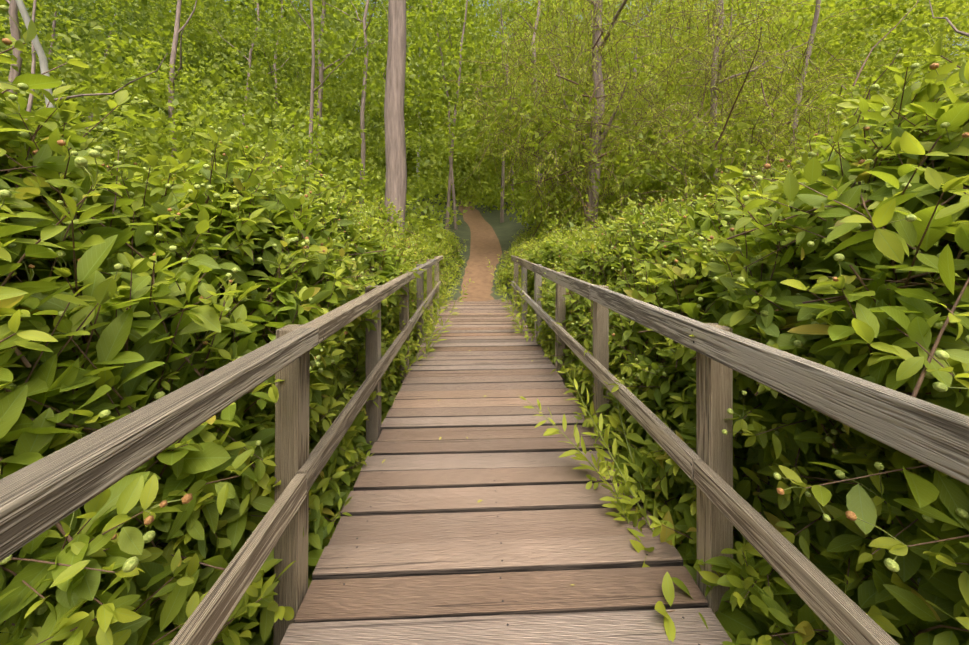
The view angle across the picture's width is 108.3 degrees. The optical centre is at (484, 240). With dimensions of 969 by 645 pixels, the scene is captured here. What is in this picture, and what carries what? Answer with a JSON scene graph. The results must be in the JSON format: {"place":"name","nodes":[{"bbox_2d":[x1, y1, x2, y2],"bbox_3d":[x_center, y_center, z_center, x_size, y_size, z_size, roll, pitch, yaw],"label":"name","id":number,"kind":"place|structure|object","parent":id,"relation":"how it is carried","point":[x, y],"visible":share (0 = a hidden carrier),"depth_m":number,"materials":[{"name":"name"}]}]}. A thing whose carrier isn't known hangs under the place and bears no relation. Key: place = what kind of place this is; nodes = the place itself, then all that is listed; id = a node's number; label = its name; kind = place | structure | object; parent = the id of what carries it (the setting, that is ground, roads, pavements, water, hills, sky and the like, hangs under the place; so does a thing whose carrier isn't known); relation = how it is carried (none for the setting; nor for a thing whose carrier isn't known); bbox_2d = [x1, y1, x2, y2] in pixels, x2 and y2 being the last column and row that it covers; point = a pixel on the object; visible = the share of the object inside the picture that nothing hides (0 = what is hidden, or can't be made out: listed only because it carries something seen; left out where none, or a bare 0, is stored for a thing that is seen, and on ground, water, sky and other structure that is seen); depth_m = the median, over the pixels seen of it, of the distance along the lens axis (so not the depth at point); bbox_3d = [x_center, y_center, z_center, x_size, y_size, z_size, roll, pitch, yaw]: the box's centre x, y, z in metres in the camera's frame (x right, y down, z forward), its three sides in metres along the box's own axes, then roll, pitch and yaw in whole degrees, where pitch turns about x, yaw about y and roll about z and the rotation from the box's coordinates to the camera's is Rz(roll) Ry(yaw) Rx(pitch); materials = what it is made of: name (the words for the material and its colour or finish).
{"place":"outdoors","nodes":[
{"label":"outdoors","id":0,"kind":"place"},
{"bbox_2d":[17,185,919,583],"bbox_3d":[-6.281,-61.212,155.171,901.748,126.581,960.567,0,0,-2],"label":"ground","id":1,"kind":"structure","parent":0,"point":[505,231],"depth_m":16.04,"materials":[{"name":"soil"}]},
{"bbox_2d":[15,0,421,200],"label":"pale tree trunks","id":2,"kind":"object","parent":1,"relation":"on","point":[43,62],"visible":0.08,"depth_m":7.07,"materials":[{"name":"grey plant"}]},
{"bbox_2d":[101,136,812,345],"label":"shrubs","id":3,"kind":"object","parent":1,"relation":"on","point":[556,262],"visible":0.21,"depth_m":3.12,"materials":[{"name":"green plant"}]},
{"bbox_2d":[0,19,968,644],"bbox_3d":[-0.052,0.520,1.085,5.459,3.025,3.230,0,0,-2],"label":"shrub leaves","id":4,"kind":"object","parent":1,"relation":"on","point":[888,601],"visible":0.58,"depth_m":1.19,"materials":[{"name":"green plant"}]},
{"bbox_2d":[2,38,968,539],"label":"buds","id":5,"kind":"object","parent":4,"relation":"on","point":[188,498],"visible":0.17,"depth_m":1.14,"materials":[{"name":"green plant"}]},
{"bbox_2d":[0,5,968,614],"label":"shrub flower balls","id":6,"kind":"object","parent":1,"relation":"on","point":[130,563],"visible":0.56,"depth_m":1.19},
{"bbox_2d":[0,11,968,572],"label":"shrub peduncles","id":7,"kind":"object","parent":1,"relation":"on","point":[504,257],"visible":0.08,"depth_m":1.33,"materials":[{"name":"plant"}]},
{"bbox_2d":[0,0,968,269],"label":"forest","id":8,"kind":"object","parent":1,"relation":"on","point":[210,90],"depth_m":13.54,"materials":[{"name":"green plant"}]},
{"bbox_2d":[0,43,968,644],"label":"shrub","id":9,"kind":"object","parent":1,"relation":"on","point":[264,335],"depth_m":1.27,"materials":[{"name":"green plant"}]},
{"bbox_2d":[273,256,732,644],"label":"railing posts","id":10,"kind":"object","parent":1,"relation":"on","point":[714,403],"visible":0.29,"depth_m":1.38,"materials":[{"name":"grey wood"}]},
{"bbox_2d":[0,255,968,644],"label":"handrails","id":11,"kind":"object","parent":10,"relation":"attached to","point":[44,495],"visible":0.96,"depth_m":0.91,"materials":[{"name":"grey wood"}]},
{"bbox_2d":[314,273,694,477],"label":"boardwalk rail nails","id":12,"kind":"object","parent":10,"relation":"attached to","point":[551,322],"visible":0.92,"depth_m":1.42,"materials":[{"name":"grey metal"}]},
{"bbox_2d":[280,300,731,644],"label":"boardwalk deck","id":13,"kind":"structure","parent":1,"relation":"on","point":[424,563],"depth_m":1.68,"materials":[{"name":"brown wood"}]},
{"bbox_2d":[382,350,573,584],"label":"deck litter leaves","id":14,"kind":"object","parent":13,"relation":"on","point":[467,438],"visible":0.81,"depth_m":2.47,"materials":[{"name":"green plant"}]},
{"bbox_2d":[343,327,699,644],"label":"nails","id":15,"kind":"object","parent":13,"relation":"in","point":[495,502],"visible":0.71,"depth_m":1.70,"materials":[{"name":"grey metal"}]},
{"bbox_2d":[399,213,615,311],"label":"shrub leaves","id":16,"kind":"object","parent":1,"relation":"on","point":[452,244],"visible":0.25,"depth_m":9.79,"materials":[{"name":"green plant"}]},
{"bbox_2d":[458,195,501,300],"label":"dirt path","id":17,"kind":"structure","parent":0,"point":[485,246],"depth_m":11.64,"materials":[{"name":"brown soil"}]},
{"bbox_2d":[1,0,968,109],"label":"sky","id":18,"kind":"structure","parent":0,"point":[225,0],"materials":[{"name":"white"}]},
{"bbox_2d":[411,260,657,532],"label":"leafy vines","id":19,"kind":"object","parent":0,"point":[604,472],"depth_m":2.05,"materials":[{"name":"green plant"}]},
{"bbox_2d":[436,0,945,242],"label":"willow tree","id":20,"kind":"object","parent":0,"point":[647,69],"depth_m":9.33,"materials":[{"name":"green plant"}]}
]}

